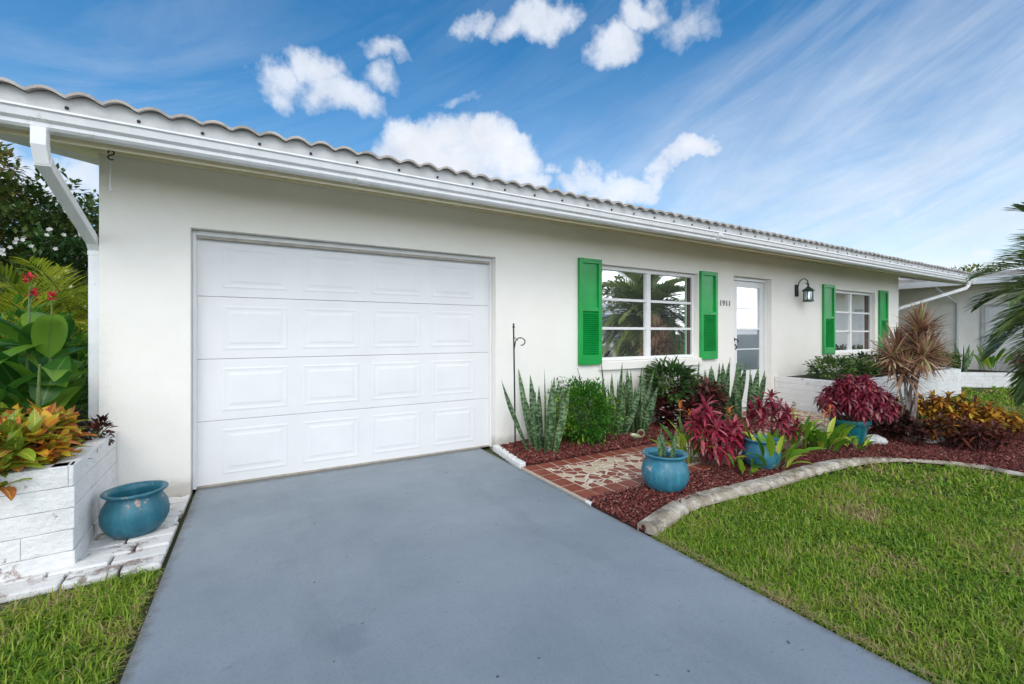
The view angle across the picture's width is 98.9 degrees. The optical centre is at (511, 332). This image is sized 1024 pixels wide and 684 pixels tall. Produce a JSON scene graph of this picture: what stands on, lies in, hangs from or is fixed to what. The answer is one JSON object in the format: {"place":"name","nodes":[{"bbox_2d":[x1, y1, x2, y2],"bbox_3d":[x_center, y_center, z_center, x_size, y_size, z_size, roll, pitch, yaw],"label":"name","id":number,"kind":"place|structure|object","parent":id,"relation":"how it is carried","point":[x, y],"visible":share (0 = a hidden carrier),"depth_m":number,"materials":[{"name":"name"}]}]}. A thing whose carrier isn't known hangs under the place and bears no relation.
{"place":"outdoors","nodes":[
{"label":"outdoors","id":0,"kind":"place"},
{"bbox_2d":[0,223,87,383],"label":"flowering tree","id":1,"kind":"object","parent":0,"point":[77,247],"visible":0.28,"depth_m":7.06,"materials":[{"name":"green plant"}]},
{"bbox_2d":[0,495,189,602],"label":"path","id":2,"kind":"structure","parent":0,"point":[101,553],"depth_m":2.50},
{"bbox_2d":[98,480,169,539],"bbox_3d":[-2.466,1.163,2.872,0.356,0.285,0.356,0,0,-30],"label":"plant pot","id":3,"kind":"object","parent":2,"relation":"on","point":[134,510],"visible":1,"depth_m":2.77,"materials":[{"name":"teal ceramic"}]},
{"bbox_2d":[0,335,1023,683],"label":"ground","id":4,"kind":"structure","parent":0,"point":[152,593],"depth_m":2.50,"materials":[{"name":"green plant"}]},
{"bbox_2d":[0,280,82,381],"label":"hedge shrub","id":5,"kind":"object","parent":4,"relation":"on","point":[46,308],"depth_m":7.09,"materials":[{"name":"green plant"}]},
{"bbox_2d":[0,283,86,361],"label":"areca palm","id":6,"kind":"object","parent":4,"relation":"on","point":[1,286],"visible":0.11,"depth_m":4.94,"materials":[{"name":"green plant"}]},
{"bbox_2d":[0,263,87,385],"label":"areca palm","id":7,"kind":"object","parent":4,"relation":"on","point":[64,305],"visible":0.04,"depth_m":6.20,"materials":[{"name":"plant"}]},
{"bbox_2d":[0,293,87,417],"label":"hedge shrub","id":8,"kind":"object","parent":4,"relation":"on","point":[70,343],"visible":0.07,"depth_m":4.07,"materials":[{"name":"green plant"}]},
{"bbox_2d":[0,269,87,363],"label":"areca palm","id":9,"kind":"object","parent":4,"relation":"on","point":[21,290],"visible":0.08,"depth_m":4.52,"materials":[{"name":"plant"}]},
{"bbox_2d":[0,142,98,293],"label":"broadleaf tree","id":10,"kind":"object","parent":4,"relation":"on","point":[28,215],"visible":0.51,"depth_m":7.80,"materials":[{"name":"green plant"}]},
{"bbox_2d":[0,402,116,581],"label":"block planter","id":11,"kind":"object","parent":4,"relation":"on","point":[49,516],"visible":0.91,"depth_m":2.42,"materials":[{"name":"white painted block"},{"name":"dark soil"}]},
{"bbox_2d":[0,343,21,346],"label":"canna","id":12,"kind":"object","parent":11,"relation":"in","point":[7,344],"visible":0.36,"depth_m":3.09,"materials":[{"name":"green plant"}]},
{"bbox_2d":[0,402,23,414],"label":"croton","id":13,"kind":"object","parent":11,"relation":"in","point":[2,405],"visible":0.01,"depth_m":2.76,"materials":[{"name":"green plant"}]},
{"bbox_2d":[0,411,40,459],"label":"croton","id":14,"kind":"object","parent":11,"relation":"in","point":[11,427],"visible":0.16,"depth_m":2.41,"materials":[{"name":"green plant"}]},
{"bbox_2d":[0,344,45,399],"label":"canna","id":15,"kind":"object","parent":11,"relation":"in","point":[19,381],"visible":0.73,"depth_m":2.96,"materials":[{"name":"green plant"}]},
{"bbox_2d":[0,413,52,500],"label":"croton","id":16,"kind":"object","parent":11,"relation":"in","point":[13,443],"visible":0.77,"depth_m":2.34,"materials":[{"name":"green plant"}]},
{"bbox_2d":[2,402,78,467],"bbox_3d":[-2.874,0.657,2.570,0.507,0.459,0.508,0,0,-30],"label":"croton","id":17,"kind":"object","parent":11,"relation":"in","point":[52,409],"visible":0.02,"depth_m":2.72,"materials":[{"name":"orange plant"}]},
{"bbox_2d":[0,355,81,416],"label":"canna","id":18,"kind":"object","parent":11,"relation":"in","point":[41,396],"visible":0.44,"depth_m":3.05,"materials":[{"name":"green plant"}]},
{"bbox_2d":[0,290,87,413],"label":"canna","id":19,"kind":"object","parent":11,"relation":"in","point":[48,335],"visible":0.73,"depth_m":3.09,"materials":[{"name":"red plant"}]},
{"bbox_2d":[0,272,87,416],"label":"canna","id":20,"kind":"object","parent":11,"relation":"in","point":[8,374],"visible":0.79,"depth_m":3.15,"materials":[{"name":"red plant"}]},
{"bbox_2d":[0,319,87,403],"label":"canna","id":21,"kind":"object","parent":11,"relation":"in","point":[71,324],"visible":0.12,"depth_m":3.42,"materials":[{"name":"green plant"}]},
{"bbox_2d":[0,408,92,487],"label":"croton","id":22,"kind":"object","parent":11,"relation":"in","point":[36,425],"visible":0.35,"depth_m":2.49,"materials":[{"name":"orange plant"}]},
{"bbox_2d":[21,430,74,464],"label":"leafy plant","id":23,"kind":"object","parent":11,"relation":"in","point":[61,452],"visible":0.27,"depth_m":2.52,"materials":[{"name":"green plant"}]},
{"bbox_2d":[0,399,97,445],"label":"croton","id":24,"kind":"object","parent":11,"relation":"in","point":[77,434],"visible":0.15,"depth_m":2.89,"materials":[{"name":"orange plant"}]},
{"bbox_2d":[78,413,117,445],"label":"leafy plant","id":25,"kind":"object","parent":11,"relation":"in","point":[96,425],"visible":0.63,"depth_m":3.11,"materials":[{"name":"red plant"}]},
{"bbox_2d":[43,189,98,307],"bbox_3d":[-9.885,-1.142,11.011,3.521,5.033,3.795,0,0,-30],"label":"broadleaf tree","id":26,"kind":"object","parent":4,"relation":"on","point":[88,202],"visible":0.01,"depth_m":10.27,"materials":[{"name":"green plant"}]},
{"bbox_2d":[0,566,163,683],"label":"grass","id":27,"kind":"structure","parent":4,"relation":"on","point":[58,614],"depth_m":1.94,"materials":[{"name":"green plant"}]},
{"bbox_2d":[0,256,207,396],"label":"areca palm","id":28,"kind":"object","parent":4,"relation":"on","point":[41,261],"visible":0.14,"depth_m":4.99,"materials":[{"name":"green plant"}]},
{"bbox_2d":[0,77,975,497],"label":"house","id":29,"kind":"structure","parent":4,"relation":"on","point":[266,305],"depth_m":4.25,"materials":[{"name":"white paint"}]},
{"bbox_2d":[107,150,114,191],"bbox_3d":[-2.938,-1.190,3.211,0.043,0.308,0.024,0,0,-30],"label":"hanging hook","id":30,"kind":"object","parent":29,"relation":"hanging from","point":[110,176],"visible":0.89,"depth_m":3.21,"materials":[{"name":"white metal"}]},
{"bbox_2d":[197,238,488,488],"bbox_3d":[-1.468,0.248,4.388,2.765,2.122,0.052,0,0,-30],"label":"garage door","id":31,"kind":"structure","parent":29,"relation":"in","point":[260,416],"depth_m":4.22,"materials":[{"name":"metal"}]},
{"bbox_2d":[599,265,701,369],"bbox_3d":[1.987,-0.206,6.288,2.030,1.392,0.195,0,0,-30],"label":"window","id":32,"kind":"structure","parent":29,"relation":"in","point":[647,314],"depth_m":6.30,"materials":[{"name":"white glass"}]},
{"bbox_2d":[734,281,762,407],"bbox_3d":[4.061,0.200,7.541,0.969,2.160,0.100,0,0,-30],"label":"front door","id":33,"kind":"structure","parent":29,"relation":"in","point":[748,296],"depth_m":7.59,"materials":[{"name":"white paint"}]},
{"bbox_2d":[795,278,814,301],"bbox_3d":[5.396,-0.783,8.078,0.305,0.436,0.200,0,0,34],"label":"wall lantern","id":34,"kind":"object","parent":29,"relation":"attached to","point":[808,293],"depth_m":8.03,"materials":[{"name":"black metal"}]},
{"bbox_2d":[833,290,875,358],"bbox_3d":[7.244,-0.178,9.323,1.930,1.397,0.195,0,0,-30],"label":"window","id":35,"kind":"structure","parent":29,"relation":"in","point":[852,309],"depth_m":9.36,"materials":[{"name":"white glass"}]},
{"bbox_2d":[493,445,501,452],"bbox_3d":[-0.165,1.304,4.929,0.075,0.072,0.080,0,0,-30],"label":"edging brick","id":36,"kind":"object","parent":4,"relation":"on","point":[494,447],"visible":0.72,"depth_m":4.91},
{"bbox_2d":[496,447,504,454],"bbox_3d":[-0.129,1.305,4.842,0.075,0.070,0.080,0,0,-30],"label":"edging brick","id":37,"kind":"object","parent":4,"relation":"on","point":[497,450],"visible":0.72,"depth_m":4.82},
{"bbox_2d":[499,449,505,456],"bbox_3d":[-0.093,1.304,4.756,0.075,0.071,0.080,0,0,-30],"label":"edging brick","id":38,"kind":"object","parent":4,"relation":"on","point":[500,451],"visible":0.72,"depth_m":4.74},
{"bbox_2d":[502,451,508,458],"bbox_3d":[-0.057,1.304,4.669,0.075,0.072,0.080,0,0,-30],"label":"edging brick","id":39,"kind":"object","parent":4,"relation":"on","point":[504,453],"visible":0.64,"depth_m":4.65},
{"bbox_2d":[505,453,513,461],"bbox_3d":[-0.021,1.304,4.583,0.075,0.071,0.080,0,0,-30],"label":"edging brick","id":40,"kind":"object","parent":4,"relation":"on","point":[507,456],"visible":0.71,"depth_m":4.57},
{"bbox_2d":[509,456,515,463],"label":"edging brick","id":41,"kind":"object","parent":4,"relation":"on","point":[511,458],"visible":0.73,"depth_m":4.47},
{"bbox_2d":[512,458,520,466],"bbox_3d":[0.052,1.307,4.410,0.075,0.066,0.080,0,0,-30],"label":"edging brick","id":42,"kind":"object","parent":4,"relation":"on","point":[514,461],"visible":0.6,"depth_m":4.40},
{"bbox_2d":[516,460,525,469],"bbox_3d":[0.088,1.305,4.323,0.075,0.070,0.080,0,0,-30],"label":"edging brick","id":43,"kind":"object","parent":4,"relation":"on","point":[520,464],"visible":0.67,"depth_m":4.29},
{"bbox_2d":[500,417,763,465],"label":"mulch","id":44,"kind":"object","parent":4,"relation":"on","point":[566,449],"visible":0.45,"depth_m":4.94,"materials":[{"name":"brown wood"}]},
{"bbox_2d":[512,323,525,447],"bbox_3d":[0.076,0.618,4.836,0.146,1.445,0.030,0,0,-9],"label":"shepherd hook","id":45,"kind":"object","parent":44,"relation":"on","point":[514,338],"visible":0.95,"depth_m":4.83,"materials":[{"name":"black metal"}]},
{"bbox_2d":[501,369,569,453],"bbox_3d":[0.228,0.834,4.814,0.710,0.946,0.735,0,0,-3],"label":"snake plant","id":46,"kind":"object","parent":44,"relation":"on","point":[533,418],"visible":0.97,"depth_m":4.74,"materials":[{"name":"green plant"}]},
{"bbox_2d":[546,375,628,445],"bbox_3d":[0.876,0.917,5.130,0.949,0.852,0.915,0,0,27],"label":"shrub","id":47,"kind":"object","parent":44,"relation":"on","point":[591,391],"visible":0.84,"depth_m":5.03,"materials":[{"name":"green plant"}]},
{"bbox_2d":[577,362,640,434],"bbox_3d":[1.228,0.825,5.570,0.698,0.967,0.609,0,0,-41],"label":"snake plant","id":48,"kind":"object","parent":44,"relation":"on","point":[621,396],"visible":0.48,"depth_m":5.46,"materials":[{"name":"green plant"}]},
{"bbox_2d":[614,367,657,433],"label":"snake plant","id":49,"kind":"object","parent":44,"relation":"on","point":[643,417],"visible":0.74,"depth_m":5.64,"materials":[{"name":"green plant"}]},
{"bbox_2d":[630,429,644,440],"bbox_3d":[1.467,1.230,5.130,0.177,0.203,0.034,0,0,-4],"label":"garden ornament","id":50,"kind":"object","parent":44,"relation":"on","point":[634,435],"visible":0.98,"depth_m":5.12,"materials":[{"name":"white ceramic"}]},
{"bbox_2d":[638,355,702,406],"bbox_3d":[2.164,0.659,5.980,0.895,0.721,0.785,0,0,-30],"label":"shrub","id":51,"kind":"object","parent":44,"relation":"on","point":[672,368],"visible":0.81,"depth_m":5.82,"materials":[{"name":"green plant"}]},
{"bbox_2d":[661,392,690,428],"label":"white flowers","id":52,"kind":"object","parent":44,"relation":"on","point":[677,414],"visible":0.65,"depth_m":5.66,"materials":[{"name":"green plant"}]},
{"bbox_2d":[654,379,718,429],"bbox_3d":[2.361,0.994,5.916,0.922,0.743,0.798,0,0,-30],"label":"shrub","id":53,"kind":"object","parent":44,"relation":"on","point":[666,412],"visible":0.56,"depth_m":5.79,"materials":[{"name":"red plant"}]},
{"bbox_2d":[688,373,728,415],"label":"shrub","id":54,"kind":"object","parent":44,"relation":"on","point":[711,389],"visible":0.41,"depth_m":6.08,"materials":[{"name":"red plant"}]},
{"bbox_2d":[690,358,745,420],"bbox_3d":[3.036,0.834,6.474,0.876,0.945,0.735,0,0,-30],"label":"snake plant","id":55,"kind":"object","parent":44,"relation":"on","point":[720,379],"visible":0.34,"depth_m":6.30,"materials":[{"name":"green plant"}]},
{"bbox_2d":[721,364,765,422],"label":"snake plant","id":56,"kind":"object","parent":44,"relation":"on","point":[755,389],"visible":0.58,"depth_m":6.24,"materials":[{"name":"green plant"}]},
{"bbox_2d":[586,414,1023,534],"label":"mulch","id":57,"kind":"object","parent":4,"relation":"on","point":[643,496],"visible":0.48,"depth_m":4.28,"materials":[{"name":"brown wood"}]},
{"bbox_2d":[585,496,604,505],"bbox_3d":[0.653,1.317,3.419,0.170,0.046,0.068,0,0,-30],"label":"edging brick","id":58,"kind":"object","parent":57,"relation":"on","point":[588,502],"visible":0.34,"depth_m":3.37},
{"bbox_2d":[641,447,689,493],"bbox_3d":[1.262,1.137,3.615,0.376,0.305,0.376,0,0,-30],"label":"plant pot","id":59,"kind":"object","parent":57,"relation":"on","point":[667,473],"visible":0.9,"depth_m":3.48,"materials":[{"name":"blue ceramic"}]},
{"bbox_2d":[657,429,676,457],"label":"snake plant","id":60,"kind":"object","parent":59,"relation":"in","point":[661,446],"visible":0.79,"depth_m":3.58,"materials":[{"name":"green plant"}]},
{"bbox_2d":[649,416,716,462],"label":"lime leaf plant","id":61,"kind":"object","parent":57,"relation":"on","point":[681,433],"visible":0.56,"depth_m":4.38,"materials":[{"name":"green plant"}]},
{"bbox_2d":[681,394,739,467],"bbox_3d":[1.945,0.958,4.305,0.595,0.718,0.545,0,0,-12],"label":"red cordyline","id":62,"kind":"object","parent":57,"relation":"on","point":[715,434],"visible":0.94,"depth_m":4.24,"materials":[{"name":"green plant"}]},
{"bbox_2d":[720,414,755,463],"bbox_3d":[2.205,1.064,4.336,0.443,0.499,0.414,0,0,-30],"label":"red cordyline","id":63,"kind":"object","parent":57,"relation":"on","point":[735,432],"visible":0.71,"depth_m":4.28,"materials":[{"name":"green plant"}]},
{"bbox_2d":[726,453,760,474],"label":"lime leaf plant","id":64,"kind":"object","parent":57,"relation":"on","point":[742,466],"visible":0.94,"depth_m":3.91,"materials":[{"name":"green plant"}]},
{"bbox_2d":[742,435,781,469],"bbox_3d":[2.391,1.150,4.198,0.330,0.280,0.330,0,0,-30],"label":"plant pot","id":65,"kind":"object","parent":57,"relation":"on","point":[771,462],"visible":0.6,"depth_m":4.09,"materials":[{"name":"blue ceramic"}]},
{"bbox_2d":[741,389,806,447],"bbox_3d":[2.794,0.954,4.672,0.863,0.727,0.529,0,0,-30],"label":"red cordyline","id":66,"kind":"object","parent":65,"relation":"in","point":[784,419],"visible":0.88,"depth_m":4.62,"materials":[{"name":"red plant"}]},
{"bbox_2d":[735,420,826,469],"bbox_3d":[2.488,1.071,4.128,0.753,0.486,0.632,0,0,17],"label":"lime leaf plant","id":67,"kind":"object","parent":57,"relation":"on","point":[770,446],"visible":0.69,"depth_m":4.01,"materials":[{"name":"green plant"}]},
{"bbox_2d":[764,404,829,448],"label":"lime leaf plant","id":68,"kind":"object","parent":57,"relation":"on","point":[807,424],"visible":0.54,"depth_m":4.72,"materials":[{"name":"green plant"}]},
{"bbox_2d":[791,404,857,452],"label":"lime leaf plant","id":69,"kind":"object","parent":57,"relation":"on","point":[840,432],"visible":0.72,"depth_m":4.67,"materials":[{"name":"green plant"}]},
{"bbox_2d":[829,415,871,443],"bbox_3d":[4.028,1.155,5.224,0.410,0.270,0.410,0,0,-30],"label":"plant pot","id":70,"kind":"object","parent":57,"relation":"on","point":[860,430],"visible":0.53,"depth_m":5.08,"materials":[{"name":"teal ceramic"}]},
{"bbox_2d":[813,374,903,425],"bbox_3d":[4.069,0.788,5.235,1.048,0.620,0.860,0,0,-30],"label":"red shrub","id":71,"kind":"object","parent":70,"relation":"in","point":[858,397],"visible":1,"depth_m":5.05,"materials":[{"name":"red plant"}]},
{"bbox_2d":[842,433,878,450],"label":"lime leaf plant","id":72,"kind":"object","parent":57,"relation":"on","point":[864,443],"visible":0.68,"depth_m":4.77,"materials":[{"name":"green plant"}]},
{"bbox_2d":[866,434,887,443],"bbox_3d":[4.262,1.275,5.139,0.251,0.167,0.221,0,0,-30],"label":"rock","id":73,"kind":"object","parent":57,"relation":"on","point":[878,438],"visible":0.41,"depth_m":5.07,"materials":[{"name":"white stone"}]},
{"bbox_2d":[868,409,917,437],"bbox_3d":[4.666,1.097,5.432,0.562,0.443,0.587,0,0,37],"label":"croton","id":74,"kind":"object","parent":57,"relation":"on","point":[905,416],"visible":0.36,"depth_m":5.32,"materials":[{"name":"red plant"}]},
{"bbox_2d":[880,417,933,445],"bbox_3d":[4.681,1.159,5.131,0.472,0.320,0.565,0,0,2],"label":"croton","id":75,"kind":"object","parent":57,"relation":"on","point":[906,435],"visible":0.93,"depth_m":5.08,"materials":[{"name":"red plant"}]},
{"bbox_2d":[863,301,960,422],"bbox_3d":[5.228,0.437,5.804,1.099,1.757,1.006,0,0,34],"label":"dragon tree","id":76,"kind":"object","parent":57,"relation":"on","point":[904,355],"visible":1,"depth_m":5.67,"materials":[{"name":"brown plant"}]},
{"bbox_2d":[893,392,947,425],"bbox_3d":[5.519,1.062,5.934,0.721,0.511,0.600,0,0,-10],"label":"croton","id":77,"kind":"object","parent":57,"relation":"on","point":[920,399],"visible":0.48,"depth_m":5.86,"materials":[{"name":"yellow plant"}]},
{"bbox_2d":[911,435,944,443],"bbox_3d":[4.937,1.275,5.189,0.443,0.168,0.205,0,0,8],"label":"rock","id":78,"kind":"object","parent":57,"relation":"on","point":[935,440],"visible":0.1,"depth_m":5.11,"materials":[{"name":"grey stone"}]},
{"bbox_2d":[918,411,978,445],"bbox_3d":[5.053,1.121,5.073,0.577,0.395,0.602,0,0,38],"label":"croton","id":79,"kind":"object","parent":57,"relation":"on","point":[941,422],"visible":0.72,"depth_m":4.99,"materials":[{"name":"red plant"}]},
{"bbox_2d":[918,390,983,422],"bbox_3d":[5.825,1.033,5.857,0.712,0.569,0.669,0,0,33],"label":"croton","id":80,"kind":"object","parent":57,"relation":"on","point":[938,399],"visible":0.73,"depth_m":5.77,"materials":[{"name":"yellow plant"}]},
{"bbox_2d":[942,394,1015,427],"bbox_3d":[5.861,1.054,5.595,0.693,0.526,0.632,0,0,-16],"label":"croton","id":81,"kind":"object","parent":57,"relation":"on","point":[969,410],"visible":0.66,"depth_m":5.54,"materials":[{"name":"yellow plant"}]},
{"bbox_2d":[943,416,1015,452],"bbox_3d":[5.156,1.129,4.856,0.559,0.379,0.612,0,0,33],"label":"croton","id":82,"kind":"object","parent":57,"relation":"on","point":[991,435],"visible":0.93,"depth_m":4.75,"materials":[{"name":"red plant"}]},
{"bbox_2d":[968,405,1023,437],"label":"croton","id":83,"kind":"object","parent":57,"relation":"on","point":[1014,423],"visible":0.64,"depth_m":5.30,"materials":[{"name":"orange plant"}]},
{"bbox_2d":[637,420,1023,536],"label":"garden edging","id":84,"kind":"object","parent":4,"relation":"on","point":[656,520],"visible":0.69,"depth_m":3.66,"materials":[{"name":"concrete"}]},
{"bbox_2d":[775,367,960,415],"bbox_3d":[7.224,1.055,8.608,5.326,0.566,1.093,0,0,-30],"label":"block planter","id":85,"kind":"object","parent":4,"relation":"on","point":[798,392],"visible":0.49,"depth_m":7.61,"materials":[{"name":"white painted concrete block"},{"name":"dark soil"}]},
{"bbox_2d":[802,353,861,379],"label":"shrub","id":86,"kind":"object","parent":85,"relation":"in","point":[830,361],"visible":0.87,"depth_m":7.61,"materials":[{"name":"green plant"}]},
{"bbox_2d":[841,357,881,377],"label":"shrub","id":87,"kind":"object","parent":85,"relation":"in","point":[867,369],"visible":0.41,"depth_m":7.86,"materials":[{"name":"green plant"}]},
{"bbox_2d":[847,351,888,373],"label":"shrub","id":88,"kind":"object","parent":85,"relation":"in","point":[862,354],"visible":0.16,"depth_m":8.61,"materials":[{"name":"green plant"}]},
{"bbox_2d":[898,269,1023,371],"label":"neighbour house","id":89,"kind":"structure","parent":4,"relation":"on","point":[968,329],"depth_m":11.95,"materials":[{"name":"beige paint"}]},
{"bbox_2d":[986,306,1023,371],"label":"garage door","id":90,"kind":"structure","parent":89,"relation":"in","point":[990,313],"depth_m":11.38,"materials":[{"name":"metal"}]},
{"bbox_2d":[951,261,1022,271],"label":"distant tree","id":91,"kind":"object","parent":4,"relation":"on","point":[968,269],"visible":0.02,"depth_m":40.42,"materials":[{"name":"green plant"}]},
{"bbox_2d":[961,369,1017,387],"bbox_3d":[12.072,1.155,10.220,2.231,0.366,4.829,0,0,-30],"label":"block planter","id":92,"kind":"object","parent":4,"relation":"on","point":[980,378],"visible":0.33,"depth_m":10.70,"materials":[{"name":"concrete"}]},
{"bbox_2d":[933,351,962,368],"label":"shrub","id":93,"kind":"object","parent":92,"relation":"in","point":[954,363],"visible":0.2,"depth_m":11.10,"materials":[{"name":"green plant"}]},
{"bbox_2d":[952,343,973,371],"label":"snake plant","id":94,"kind":"object","parent":92,"relation":"on","point":[966,360],"visible":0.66,"depth_m":11.11,"materials":[{"name":"green plant"}]},
{"bbox_2d":[965,345,1016,371],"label":"lime leaf plant","id":95,"kind":"object","parent":92,"relation":"on","point":[989,361],"visible":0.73,"depth_m":10.98,"materials":[{"name":"green plant"}]},
{"bbox_2d":[1009,353,1023,367],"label":"red cordyline","id":96,"kind":"object","parent":92,"relation":"in","point":[1015,360],"visible":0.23,"depth_m":10.86,"materials":[{"name":"green plant"}]},
{"bbox_2d":[963,202,1023,410],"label":"palm tree","id":97,"kind":"object","parent":4,"relation":"on","point":[1013,319],"visible":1,"depth_m":5.83,"materials":[{"name":"green plant"}]},
{"bbox_2d":[0,0,1023,328],"label":"sky","id":98,"kind":"structure","parent":0,"point":[893,128],"materials":[{"name":"blue"}]},
{"bbox_2d":[120,448,931,683],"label":"driveway","id":99,"kind":"structure","parent":0,"point":[476,566],"depth_m":2.16,"materials":[{"name":"grey paint"}]},
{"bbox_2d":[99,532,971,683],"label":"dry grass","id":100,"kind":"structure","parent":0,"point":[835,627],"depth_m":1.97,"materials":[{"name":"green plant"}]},
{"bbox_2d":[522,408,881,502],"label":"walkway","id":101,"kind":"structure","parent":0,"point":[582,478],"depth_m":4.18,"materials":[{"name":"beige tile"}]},
{"bbox_2d":[676,400,682,445],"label":"orange flower","id":102,"kind":"object","parent":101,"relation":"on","point":[679,404],"visible":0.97,"depth_m":4.45,"materials":[{"name":"plant"}]},
{"bbox_2d":[686,409,693,457],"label":"orange flower","id":103,"kind":"object","parent":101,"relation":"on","point":[690,429],"visible":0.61,"depth_m":4.45,"materials":[{"name":"plant"}]},
{"bbox_2d":[725,406,733,446],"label":"orange flower","id":104,"kind":"object","parent":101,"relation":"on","point":[729,413],"visible":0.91,"depth_m":4.45,"materials":[{"name":"orange plant"}]}
]}

